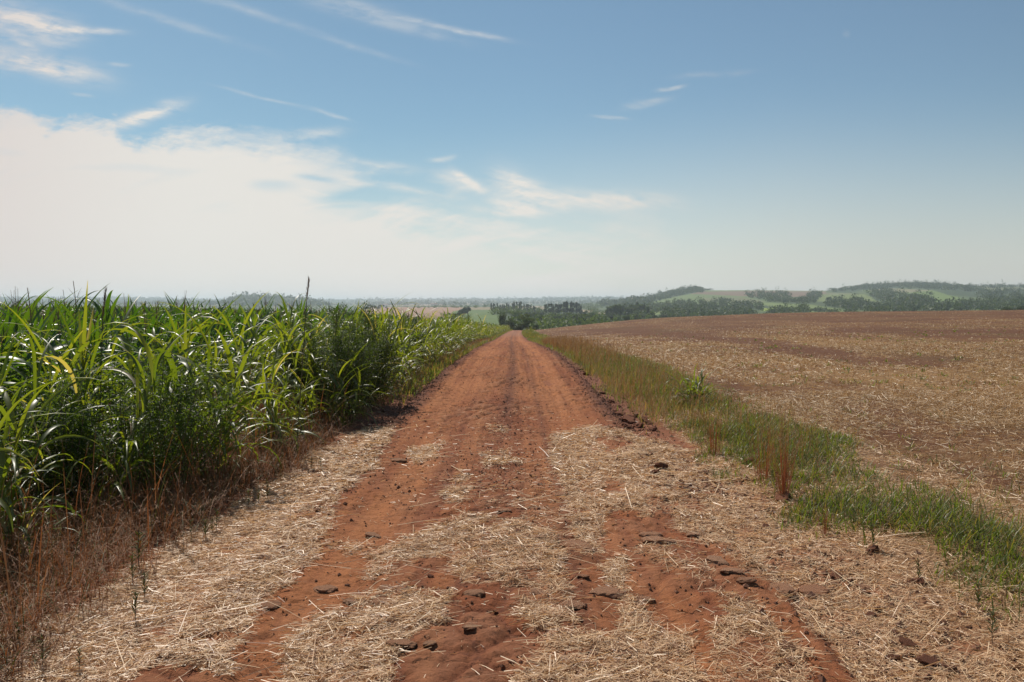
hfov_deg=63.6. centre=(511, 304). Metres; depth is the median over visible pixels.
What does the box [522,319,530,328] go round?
broadleaf tree
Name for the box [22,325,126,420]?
maize plant
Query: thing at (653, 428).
earth clod
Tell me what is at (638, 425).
earth clod
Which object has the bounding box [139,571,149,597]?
weed seedling
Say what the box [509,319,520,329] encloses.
round bush
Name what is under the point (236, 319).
maize plant
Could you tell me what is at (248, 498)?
weed seedling
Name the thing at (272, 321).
maize plant
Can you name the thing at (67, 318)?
maize plant
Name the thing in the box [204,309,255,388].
maize plant
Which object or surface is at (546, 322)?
valley woods
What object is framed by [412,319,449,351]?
leafy shrub
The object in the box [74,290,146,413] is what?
maize plant
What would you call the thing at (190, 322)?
maize plant
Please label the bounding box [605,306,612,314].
broadleaf tree
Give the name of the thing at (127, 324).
maize plant
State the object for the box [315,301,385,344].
guinea grass
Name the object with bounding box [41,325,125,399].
maize plant
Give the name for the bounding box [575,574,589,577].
road stone
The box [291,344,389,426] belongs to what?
guinea grass
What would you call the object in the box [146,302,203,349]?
maize plant
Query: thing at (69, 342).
maize plant
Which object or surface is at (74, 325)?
maize plant
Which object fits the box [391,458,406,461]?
road stone
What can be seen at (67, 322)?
maize plant
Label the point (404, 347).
guinea grass
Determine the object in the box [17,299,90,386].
maize plant
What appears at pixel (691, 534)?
road stone
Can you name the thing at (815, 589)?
road stone
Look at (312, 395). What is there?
guinea grass
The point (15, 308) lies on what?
maize plant
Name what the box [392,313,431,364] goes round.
dark shrub
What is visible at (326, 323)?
guinea grass
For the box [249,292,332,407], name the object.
guinea grass
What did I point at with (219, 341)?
maize plant
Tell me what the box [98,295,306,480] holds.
guinea grass
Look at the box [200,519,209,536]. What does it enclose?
weed seedling
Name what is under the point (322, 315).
maize field
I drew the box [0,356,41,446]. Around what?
maize plant
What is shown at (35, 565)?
dry grass
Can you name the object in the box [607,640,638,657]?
road stone
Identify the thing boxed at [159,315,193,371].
maize plant
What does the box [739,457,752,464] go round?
earth clod
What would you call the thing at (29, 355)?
maize plant
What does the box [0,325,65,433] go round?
maize plant
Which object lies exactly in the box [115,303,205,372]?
maize plant
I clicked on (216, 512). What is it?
weed seedling
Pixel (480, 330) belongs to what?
guinea grass
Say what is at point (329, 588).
road stone
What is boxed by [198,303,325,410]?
guinea grass
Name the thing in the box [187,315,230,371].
maize plant
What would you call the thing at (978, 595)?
weed seedling
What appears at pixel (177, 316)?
maize plant
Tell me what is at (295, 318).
maize plant
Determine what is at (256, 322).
maize plant
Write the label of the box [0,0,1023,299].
sky
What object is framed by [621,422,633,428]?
earth clod
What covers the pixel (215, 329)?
maize plant
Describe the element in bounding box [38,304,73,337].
maize plant
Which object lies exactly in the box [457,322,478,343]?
guinea grass
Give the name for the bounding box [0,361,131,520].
leafy shrub
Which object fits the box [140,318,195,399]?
maize plant
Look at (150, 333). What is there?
maize plant
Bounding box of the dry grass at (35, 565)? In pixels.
[0,337,492,681]
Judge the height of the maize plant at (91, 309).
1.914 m
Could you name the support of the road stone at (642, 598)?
on the dirt road at (492, 640)
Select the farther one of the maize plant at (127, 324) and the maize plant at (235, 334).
the maize plant at (235, 334)
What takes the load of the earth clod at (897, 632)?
on the ground at (660, 326)
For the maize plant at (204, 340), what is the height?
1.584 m
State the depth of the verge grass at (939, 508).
6.95 m
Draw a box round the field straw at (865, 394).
[537,310,1023,529]
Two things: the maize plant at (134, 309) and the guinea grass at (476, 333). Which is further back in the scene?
the guinea grass at (476, 333)
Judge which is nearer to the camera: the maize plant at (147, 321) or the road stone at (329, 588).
the road stone at (329, 588)
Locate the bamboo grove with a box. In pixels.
[497,312,506,325]
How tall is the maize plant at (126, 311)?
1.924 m
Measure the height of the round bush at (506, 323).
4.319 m
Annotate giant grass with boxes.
[0,327,26,475]
[1,282,133,483]
[130,304,226,445]
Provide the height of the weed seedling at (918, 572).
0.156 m
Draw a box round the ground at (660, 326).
[0,286,1023,681]
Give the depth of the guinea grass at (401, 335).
17.66 m
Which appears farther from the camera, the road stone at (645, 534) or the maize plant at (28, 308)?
the maize plant at (28, 308)
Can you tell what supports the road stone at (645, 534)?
on the dirt road at (492, 640)
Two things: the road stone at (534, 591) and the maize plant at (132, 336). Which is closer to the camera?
the road stone at (534, 591)
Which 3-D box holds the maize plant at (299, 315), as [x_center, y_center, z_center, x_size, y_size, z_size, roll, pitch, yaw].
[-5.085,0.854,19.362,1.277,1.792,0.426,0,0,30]
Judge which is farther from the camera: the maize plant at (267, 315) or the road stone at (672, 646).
the maize plant at (267, 315)
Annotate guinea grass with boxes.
[0,301,126,473]
[0,325,197,522]
[0,329,149,488]
[0,351,112,572]
[0,372,106,561]
[43,298,255,452]
[54,343,180,449]
[95,324,228,449]
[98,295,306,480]
[108,292,267,404]
[197,313,330,424]
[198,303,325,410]
[217,341,331,454]
[229,308,327,390]
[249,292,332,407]
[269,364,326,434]
[270,311,333,355]
[290,326,340,380]
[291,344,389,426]
[300,311,358,342]
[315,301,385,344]
[320,293,414,404]
[320,302,375,351]
[330,338,399,413]
[345,305,442,383]
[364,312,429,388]
[377,300,443,376]
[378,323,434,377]
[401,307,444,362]
[408,313,464,358]
[423,306,470,350]
[428,314,462,356]
[435,314,470,344]
[438,320,470,354]
[455,317,471,342]
[457,310,485,341]
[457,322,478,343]
[469,319,488,340]
[472,323,489,338]
[658,363,744,404]
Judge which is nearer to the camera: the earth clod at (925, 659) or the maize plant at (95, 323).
the earth clod at (925, 659)
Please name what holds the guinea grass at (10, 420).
on the ground at (660, 326)
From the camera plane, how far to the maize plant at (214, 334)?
16.15 m
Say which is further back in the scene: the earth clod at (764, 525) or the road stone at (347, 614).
the earth clod at (764, 525)
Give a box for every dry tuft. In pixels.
[696,412,730,455]
[745,424,779,480]
[759,431,802,493]
[813,508,833,535]
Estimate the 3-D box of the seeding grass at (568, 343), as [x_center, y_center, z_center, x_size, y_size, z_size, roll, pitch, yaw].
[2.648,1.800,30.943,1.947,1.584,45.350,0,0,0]
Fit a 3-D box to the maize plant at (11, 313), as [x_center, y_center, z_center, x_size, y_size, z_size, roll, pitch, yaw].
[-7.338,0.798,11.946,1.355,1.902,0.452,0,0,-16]
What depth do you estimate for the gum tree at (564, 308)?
862.08 m
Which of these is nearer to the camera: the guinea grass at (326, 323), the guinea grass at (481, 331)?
the guinea grass at (326, 323)
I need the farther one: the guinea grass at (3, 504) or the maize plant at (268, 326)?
the maize plant at (268, 326)
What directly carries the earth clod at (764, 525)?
on the ground at (660, 326)
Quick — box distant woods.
[0,290,648,306]
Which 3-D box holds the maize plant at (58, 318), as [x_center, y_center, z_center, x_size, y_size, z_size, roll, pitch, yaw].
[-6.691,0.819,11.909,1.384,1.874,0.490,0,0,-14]
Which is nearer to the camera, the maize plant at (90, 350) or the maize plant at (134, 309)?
the maize plant at (90, 350)
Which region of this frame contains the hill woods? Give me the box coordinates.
[617,279,1023,317]
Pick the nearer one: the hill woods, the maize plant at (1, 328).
the maize plant at (1, 328)
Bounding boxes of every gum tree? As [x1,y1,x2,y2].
[561,302,566,311]
[574,302,578,312]
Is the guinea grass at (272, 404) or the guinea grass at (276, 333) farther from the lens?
the guinea grass at (276, 333)
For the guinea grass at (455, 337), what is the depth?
31.47 m
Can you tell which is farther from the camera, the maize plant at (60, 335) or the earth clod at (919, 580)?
the maize plant at (60, 335)
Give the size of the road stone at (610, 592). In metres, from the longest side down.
0.223 x 0.153 x 0.041 m
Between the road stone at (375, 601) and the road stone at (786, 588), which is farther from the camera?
the road stone at (786, 588)
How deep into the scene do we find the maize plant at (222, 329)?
14.36 m
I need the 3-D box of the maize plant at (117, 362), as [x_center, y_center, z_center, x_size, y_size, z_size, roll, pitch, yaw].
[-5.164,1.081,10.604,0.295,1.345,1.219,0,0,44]
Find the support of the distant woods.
on the ground at (660, 326)
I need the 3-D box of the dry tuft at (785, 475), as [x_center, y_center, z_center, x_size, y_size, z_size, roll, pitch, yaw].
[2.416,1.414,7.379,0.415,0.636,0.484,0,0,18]
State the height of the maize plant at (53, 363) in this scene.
1.672 m
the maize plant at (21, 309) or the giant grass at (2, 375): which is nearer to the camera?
the giant grass at (2, 375)
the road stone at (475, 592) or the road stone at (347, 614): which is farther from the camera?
the road stone at (475, 592)
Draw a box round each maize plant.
[0,288,75,387]
[0,288,106,402]
[0,292,68,372]
[0,296,23,319]
[0,299,79,377]
[0,306,29,433]
[0,314,39,381]
[0,318,47,420]
[0,318,61,420]
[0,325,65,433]
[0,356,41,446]
[0,362,30,419]
[2,289,66,348]
[2,305,28,378]
[2,316,73,410]
[5,318,95,410]
[6,314,123,410]
[12,315,65,391]
[13,315,71,437]
[13,317,118,399]
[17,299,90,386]
[18,297,82,402]
[21,302,74,336]
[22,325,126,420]
[25,281,123,368]
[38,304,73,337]
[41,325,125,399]
[44,309,105,374]
[48,298,61,336]
[48,299,89,397]
[49,292,83,360]
[52,316,145,419]
[54,309,98,389]
[57,328,127,425]
[60,306,136,371]
[61,301,148,410]
[66,303,139,398]
[66,305,88,359]
[68,297,117,326]
[72,317,113,414]
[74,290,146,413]
[76,336,147,413]
[78,306,150,407]
[81,305,110,337]
[87,331,149,385]
[88,294,141,384]
[105,304,167,358]
[105,315,123,348]
[109,311,197,391]
[109,312,166,375]
[110,309,146,379]
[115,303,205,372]
[126,297,150,357]
[133,290,223,383]
[135,312,193,369]
[136,301,190,366]
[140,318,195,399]
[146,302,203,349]
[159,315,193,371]
[160,295,204,364]
[160,322,205,377]
[166,300,213,353]
[178,316,241,388]
[180,299,236,383]
[186,299,206,317]
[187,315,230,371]
[190,313,236,383]
[193,294,253,385]
[195,315,239,375]
[196,307,239,377]
[196,312,263,390]
[197,318,235,396]
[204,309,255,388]
[204,312,263,369]
[206,314,241,400]
[206,316,252,385]
[210,306,220,380]
[211,304,253,378]
[222,300,258,361]
[225,307,269,378]
[230,314,250,391]
[231,297,279,371]
[231,312,261,368]
[232,304,273,357]
[239,294,289,359]
[244,304,284,377]
[255,308,299,362]
[284,310,302,325]
[289,303,302,339]
[294,307,310,333]
[296,297,315,360]
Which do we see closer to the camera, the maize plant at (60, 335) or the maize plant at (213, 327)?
the maize plant at (60, 335)
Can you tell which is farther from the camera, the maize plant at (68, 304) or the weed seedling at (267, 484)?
the maize plant at (68, 304)
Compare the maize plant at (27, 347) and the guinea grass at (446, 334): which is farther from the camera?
the guinea grass at (446, 334)
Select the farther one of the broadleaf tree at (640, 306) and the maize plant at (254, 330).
the broadleaf tree at (640, 306)
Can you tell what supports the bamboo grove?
on the ground at (660, 326)
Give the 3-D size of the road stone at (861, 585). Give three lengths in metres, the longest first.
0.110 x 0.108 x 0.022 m
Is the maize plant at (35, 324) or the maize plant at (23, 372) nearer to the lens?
the maize plant at (23, 372)
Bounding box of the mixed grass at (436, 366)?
[369,329,780,438]
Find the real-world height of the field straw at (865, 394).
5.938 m
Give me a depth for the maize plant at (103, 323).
13.52 m
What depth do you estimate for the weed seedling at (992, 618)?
4.20 m
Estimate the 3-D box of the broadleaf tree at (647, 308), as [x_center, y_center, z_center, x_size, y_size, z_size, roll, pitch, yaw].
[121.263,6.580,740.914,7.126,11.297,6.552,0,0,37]
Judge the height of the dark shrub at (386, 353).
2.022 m
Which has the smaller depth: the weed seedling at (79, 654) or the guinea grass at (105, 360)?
the weed seedling at (79, 654)
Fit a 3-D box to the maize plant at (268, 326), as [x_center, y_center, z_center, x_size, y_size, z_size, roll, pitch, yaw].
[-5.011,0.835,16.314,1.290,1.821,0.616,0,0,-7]
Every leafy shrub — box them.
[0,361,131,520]
[12,337,240,499]
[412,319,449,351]
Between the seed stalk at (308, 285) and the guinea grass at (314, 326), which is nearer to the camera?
the seed stalk at (308, 285)
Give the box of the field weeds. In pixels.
[586,326,1023,519]
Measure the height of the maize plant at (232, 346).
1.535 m
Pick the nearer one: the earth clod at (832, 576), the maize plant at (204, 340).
the earth clod at (832, 576)
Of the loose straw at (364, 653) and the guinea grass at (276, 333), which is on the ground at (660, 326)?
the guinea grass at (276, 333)
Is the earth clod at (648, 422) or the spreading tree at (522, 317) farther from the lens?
the spreading tree at (522, 317)
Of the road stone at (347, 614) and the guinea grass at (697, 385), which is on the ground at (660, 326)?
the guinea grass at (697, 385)
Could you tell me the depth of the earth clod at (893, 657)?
4.04 m
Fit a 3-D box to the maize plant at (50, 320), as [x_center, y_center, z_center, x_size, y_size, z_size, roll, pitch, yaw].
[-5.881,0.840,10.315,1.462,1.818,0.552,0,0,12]
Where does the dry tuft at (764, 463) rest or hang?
on the ground at (660, 326)
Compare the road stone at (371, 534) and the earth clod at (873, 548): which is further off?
the road stone at (371, 534)
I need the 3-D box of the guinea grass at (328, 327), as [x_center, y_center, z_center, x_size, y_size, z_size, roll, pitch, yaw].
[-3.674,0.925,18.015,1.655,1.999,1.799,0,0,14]
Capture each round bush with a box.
[501,320,512,327]
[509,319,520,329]
[513,323,525,329]
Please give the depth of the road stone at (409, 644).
4.04 m
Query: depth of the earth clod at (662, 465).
8.51 m
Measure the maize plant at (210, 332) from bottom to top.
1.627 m
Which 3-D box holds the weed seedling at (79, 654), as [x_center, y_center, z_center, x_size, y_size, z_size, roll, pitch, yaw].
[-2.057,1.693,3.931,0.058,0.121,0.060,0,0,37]
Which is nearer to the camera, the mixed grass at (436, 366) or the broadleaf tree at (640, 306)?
the mixed grass at (436, 366)
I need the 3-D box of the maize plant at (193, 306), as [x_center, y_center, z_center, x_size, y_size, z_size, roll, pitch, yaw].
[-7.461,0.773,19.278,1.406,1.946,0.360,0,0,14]
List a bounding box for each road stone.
[261,600,281,608]
[313,584,337,592]
[332,608,357,616]
[342,597,357,604]
[365,532,380,537]
[369,596,391,607]
[378,584,394,590]
[386,639,416,648]
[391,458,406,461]
[423,640,436,645]
[462,623,477,629]
[463,589,484,596]
[496,508,510,512]
[528,534,543,539]
[531,588,547,594]
[554,492,568,495]
[560,540,592,548]
[562,600,584,608]
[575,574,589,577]
[588,586,623,598]
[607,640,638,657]
[631,596,655,603]
[638,531,662,536]
[641,536,676,544]
[667,642,680,648]
[686,532,700,536]
[706,555,728,564]
[719,567,742,573]
[736,577,756,583]
[768,583,794,594]
[799,584,831,596]
[799,605,815,609]
[854,583,872,589]
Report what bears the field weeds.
on the ground at (660, 326)
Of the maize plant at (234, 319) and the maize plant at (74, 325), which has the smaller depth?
the maize plant at (74, 325)
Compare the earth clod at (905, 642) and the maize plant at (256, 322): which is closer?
the earth clod at (905, 642)
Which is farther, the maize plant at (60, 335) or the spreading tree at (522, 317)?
the spreading tree at (522, 317)
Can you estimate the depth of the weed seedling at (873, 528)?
5.74 m
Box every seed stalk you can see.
[92,288,112,464]
[296,277,315,450]
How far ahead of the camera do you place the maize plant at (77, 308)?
11.21 m
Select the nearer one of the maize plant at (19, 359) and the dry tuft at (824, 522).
the dry tuft at (824, 522)
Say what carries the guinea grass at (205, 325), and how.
on the ground at (660, 326)
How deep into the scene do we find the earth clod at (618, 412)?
12.98 m
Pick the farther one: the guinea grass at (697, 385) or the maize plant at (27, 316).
the guinea grass at (697, 385)
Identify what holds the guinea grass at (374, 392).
on the ground at (660, 326)
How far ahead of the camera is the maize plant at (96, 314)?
14.60 m
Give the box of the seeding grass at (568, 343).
[541,334,842,462]
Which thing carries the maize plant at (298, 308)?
on the ground at (660, 326)
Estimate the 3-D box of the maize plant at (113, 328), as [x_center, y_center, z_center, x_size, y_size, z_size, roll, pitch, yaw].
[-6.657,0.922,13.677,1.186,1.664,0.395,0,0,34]
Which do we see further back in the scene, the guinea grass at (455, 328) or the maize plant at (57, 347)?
the guinea grass at (455, 328)
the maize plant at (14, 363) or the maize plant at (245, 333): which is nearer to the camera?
the maize plant at (14, 363)
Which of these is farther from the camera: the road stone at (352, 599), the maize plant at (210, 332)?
the maize plant at (210, 332)
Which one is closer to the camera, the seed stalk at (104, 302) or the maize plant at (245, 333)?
the seed stalk at (104, 302)
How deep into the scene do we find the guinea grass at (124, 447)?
6.85 m
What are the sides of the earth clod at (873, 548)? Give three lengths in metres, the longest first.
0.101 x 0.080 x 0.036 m
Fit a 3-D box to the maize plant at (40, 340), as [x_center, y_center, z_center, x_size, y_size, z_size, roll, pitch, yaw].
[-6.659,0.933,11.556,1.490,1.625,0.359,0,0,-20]
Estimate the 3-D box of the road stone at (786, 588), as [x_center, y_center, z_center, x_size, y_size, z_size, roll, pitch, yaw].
[1.606,1.714,4.972,0.189,0.030,0.164,-7,3,35]
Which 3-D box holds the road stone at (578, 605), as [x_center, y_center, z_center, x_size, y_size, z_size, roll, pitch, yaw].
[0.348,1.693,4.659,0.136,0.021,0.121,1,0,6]
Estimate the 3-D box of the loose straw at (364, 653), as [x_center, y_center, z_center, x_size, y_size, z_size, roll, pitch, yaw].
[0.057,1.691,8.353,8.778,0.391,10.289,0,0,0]
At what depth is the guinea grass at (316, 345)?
15.57 m
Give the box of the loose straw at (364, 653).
[0,405,1023,681]
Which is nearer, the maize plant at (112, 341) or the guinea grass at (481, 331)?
the maize plant at (112, 341)
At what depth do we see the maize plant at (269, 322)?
17.67 m
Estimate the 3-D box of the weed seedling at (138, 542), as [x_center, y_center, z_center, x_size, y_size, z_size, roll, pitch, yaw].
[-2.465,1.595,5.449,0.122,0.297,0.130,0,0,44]
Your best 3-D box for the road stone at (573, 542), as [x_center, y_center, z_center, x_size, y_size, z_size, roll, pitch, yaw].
[0.458,1.708,5.830,0.246,0.044,0.202,4,5,23]
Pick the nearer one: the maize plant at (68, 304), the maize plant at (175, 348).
the maize plant at (175, 348)
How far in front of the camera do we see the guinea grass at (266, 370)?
10.80 m
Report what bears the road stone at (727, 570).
on the dirt road at (492, 640)
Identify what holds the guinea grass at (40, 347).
on the ground at (660, 326)
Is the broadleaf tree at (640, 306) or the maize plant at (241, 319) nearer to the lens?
the maize plant at (241, 319)
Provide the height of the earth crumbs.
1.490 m
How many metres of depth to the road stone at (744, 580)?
4.99 m
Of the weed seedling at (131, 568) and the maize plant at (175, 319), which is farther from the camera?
the maize plant at (175, 319)
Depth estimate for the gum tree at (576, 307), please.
855.05 m
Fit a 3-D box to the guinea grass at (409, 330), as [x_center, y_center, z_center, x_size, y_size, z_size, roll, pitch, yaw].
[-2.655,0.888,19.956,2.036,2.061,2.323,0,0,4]
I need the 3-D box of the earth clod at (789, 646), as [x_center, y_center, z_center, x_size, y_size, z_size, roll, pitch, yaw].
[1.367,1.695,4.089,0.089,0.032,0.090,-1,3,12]
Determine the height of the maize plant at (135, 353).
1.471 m
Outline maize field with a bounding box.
[0,299,494,367]
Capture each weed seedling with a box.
[11,622,25,646]
[34,634,49,666]
[74,647,83,667]
[126,554,139,585]
[131,525,146,566]
[131,591,140,623]
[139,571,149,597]
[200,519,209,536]
[209,517,214,528]
[211,509,220,529]
[245,489,254,508]
[264,481,269,499]
[868,524,878,543]
[914,558,924,576]
[972,581,986,613]
[984,609,1002,644]
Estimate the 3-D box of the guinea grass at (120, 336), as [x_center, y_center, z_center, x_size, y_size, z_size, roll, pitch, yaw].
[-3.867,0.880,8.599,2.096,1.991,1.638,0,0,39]
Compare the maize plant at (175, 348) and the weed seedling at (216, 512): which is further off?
the maize plant at (175, 348)
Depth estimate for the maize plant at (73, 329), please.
12.53 m
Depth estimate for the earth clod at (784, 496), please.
7.28 m
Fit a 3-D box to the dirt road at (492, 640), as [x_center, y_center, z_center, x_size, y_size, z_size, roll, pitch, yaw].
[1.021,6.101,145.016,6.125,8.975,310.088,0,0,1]
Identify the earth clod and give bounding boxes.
[615,410,624,415]
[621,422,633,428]
[622,414,635,423]
[632,422,644,427]
[644,419,652,424]
[649,426,656,430]
[654,462,667,468]
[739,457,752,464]
[761,523,770,528]
[774,492,791,501]
[779,640,795,651]
[830,572,842,580]
[865,611,877,621]
[866,545,878,553]
[885,654,899,661]
[889,629,901,635]
[899,636,917,648]
[907,577,924,584]
[915,653,939,667]
[940,664,956,670]
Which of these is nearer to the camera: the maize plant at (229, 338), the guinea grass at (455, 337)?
the maize plant at (229, 338)
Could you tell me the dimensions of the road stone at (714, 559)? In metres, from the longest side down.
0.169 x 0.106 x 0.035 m
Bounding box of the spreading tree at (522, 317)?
[519,313,534,323]
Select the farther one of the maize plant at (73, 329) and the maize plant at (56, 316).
the maize plant at (56, 316)
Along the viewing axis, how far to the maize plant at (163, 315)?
13.82 m
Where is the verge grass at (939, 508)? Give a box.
[522,329,1023,623]
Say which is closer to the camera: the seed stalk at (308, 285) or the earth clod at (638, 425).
the seed stalk at (308, 285)
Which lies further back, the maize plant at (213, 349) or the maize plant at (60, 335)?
the maize plant at (213, 349)
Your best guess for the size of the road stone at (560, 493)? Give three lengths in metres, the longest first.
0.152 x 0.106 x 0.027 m
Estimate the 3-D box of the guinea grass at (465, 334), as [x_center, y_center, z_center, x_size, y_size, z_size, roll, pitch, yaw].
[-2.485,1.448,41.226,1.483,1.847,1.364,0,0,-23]
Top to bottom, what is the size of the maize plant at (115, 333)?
1.866 m
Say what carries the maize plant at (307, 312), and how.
on the ground at (660, 326)
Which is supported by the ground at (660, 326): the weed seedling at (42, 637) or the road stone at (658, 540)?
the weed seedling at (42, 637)
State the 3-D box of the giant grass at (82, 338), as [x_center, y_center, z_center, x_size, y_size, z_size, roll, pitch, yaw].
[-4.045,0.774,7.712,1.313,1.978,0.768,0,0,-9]
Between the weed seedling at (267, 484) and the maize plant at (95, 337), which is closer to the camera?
the weed seedling at (267, 484)
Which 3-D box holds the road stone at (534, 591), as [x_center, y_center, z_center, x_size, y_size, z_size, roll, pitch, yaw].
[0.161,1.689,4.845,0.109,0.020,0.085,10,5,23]
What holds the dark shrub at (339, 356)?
on the ground at (660, 326)
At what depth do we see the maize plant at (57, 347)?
8.81 m
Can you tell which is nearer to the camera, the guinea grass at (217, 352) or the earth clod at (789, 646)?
the earth clod at (789, 646)
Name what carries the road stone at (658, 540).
on the dirt road at (492, 640)
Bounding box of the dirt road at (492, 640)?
[122,330,860,681]
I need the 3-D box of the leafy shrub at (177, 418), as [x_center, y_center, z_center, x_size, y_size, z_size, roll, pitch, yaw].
[-3.490,1.129,7.588,1.974,1.702,1.746,0,0,0]
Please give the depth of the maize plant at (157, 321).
13.68 m
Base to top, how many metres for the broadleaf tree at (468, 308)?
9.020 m
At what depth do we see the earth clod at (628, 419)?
12.17 m
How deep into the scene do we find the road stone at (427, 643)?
4.08 m
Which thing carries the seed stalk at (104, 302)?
on the ground at (660, 326)
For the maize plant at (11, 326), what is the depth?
9.45 m
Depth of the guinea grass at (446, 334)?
27.51 m
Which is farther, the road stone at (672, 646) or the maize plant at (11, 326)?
the maize plant at (11, 326)
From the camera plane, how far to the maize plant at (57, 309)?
14.68 m
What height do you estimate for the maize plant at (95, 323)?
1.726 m
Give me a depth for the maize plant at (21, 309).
12.29 m
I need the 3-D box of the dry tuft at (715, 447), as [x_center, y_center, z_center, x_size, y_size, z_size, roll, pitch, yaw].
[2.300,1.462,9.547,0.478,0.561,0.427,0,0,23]
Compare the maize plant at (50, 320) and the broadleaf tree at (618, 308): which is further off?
the broadleaf tree at (618, 308)
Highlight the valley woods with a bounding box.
[416,301,656,329]
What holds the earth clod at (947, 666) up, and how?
on the ground at (660, 326)
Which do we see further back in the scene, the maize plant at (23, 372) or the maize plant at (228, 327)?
the maize plant at (228, 327)
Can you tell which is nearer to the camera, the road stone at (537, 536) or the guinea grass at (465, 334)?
the road stone at (537, 536)
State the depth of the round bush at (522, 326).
275.22 m
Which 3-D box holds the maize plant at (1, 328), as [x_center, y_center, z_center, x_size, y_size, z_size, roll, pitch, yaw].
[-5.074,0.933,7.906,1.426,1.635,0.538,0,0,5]
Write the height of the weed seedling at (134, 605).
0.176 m
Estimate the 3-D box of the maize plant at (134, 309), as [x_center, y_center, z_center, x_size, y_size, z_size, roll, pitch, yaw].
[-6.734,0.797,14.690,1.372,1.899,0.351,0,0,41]
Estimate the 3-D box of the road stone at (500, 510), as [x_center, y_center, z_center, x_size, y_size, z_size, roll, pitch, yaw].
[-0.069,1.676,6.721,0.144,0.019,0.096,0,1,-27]
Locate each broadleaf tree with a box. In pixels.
[464,306,470,313]
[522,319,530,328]
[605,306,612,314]
[611,304,621,314]
[634,304,643,311]
[644,306,649,312]
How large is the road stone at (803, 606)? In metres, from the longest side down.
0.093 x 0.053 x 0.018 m
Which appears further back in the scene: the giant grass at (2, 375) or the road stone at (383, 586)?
the giant grass at (2, 375)
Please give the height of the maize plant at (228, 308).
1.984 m
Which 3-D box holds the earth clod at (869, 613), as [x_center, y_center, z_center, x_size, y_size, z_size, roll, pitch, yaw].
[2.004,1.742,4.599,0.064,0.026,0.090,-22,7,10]
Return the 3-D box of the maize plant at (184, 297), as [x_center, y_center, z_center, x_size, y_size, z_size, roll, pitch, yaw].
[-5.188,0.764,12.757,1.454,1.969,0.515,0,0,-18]
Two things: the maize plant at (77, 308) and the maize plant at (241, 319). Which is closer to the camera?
the maize plant at (77, 308)
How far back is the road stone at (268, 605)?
4.67 m
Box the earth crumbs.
[155,342,1019,681]
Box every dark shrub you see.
[268,302,385,418]
[322,300,400,409]
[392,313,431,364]
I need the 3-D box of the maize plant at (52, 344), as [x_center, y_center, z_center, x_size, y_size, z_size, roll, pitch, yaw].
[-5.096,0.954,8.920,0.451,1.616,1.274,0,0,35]

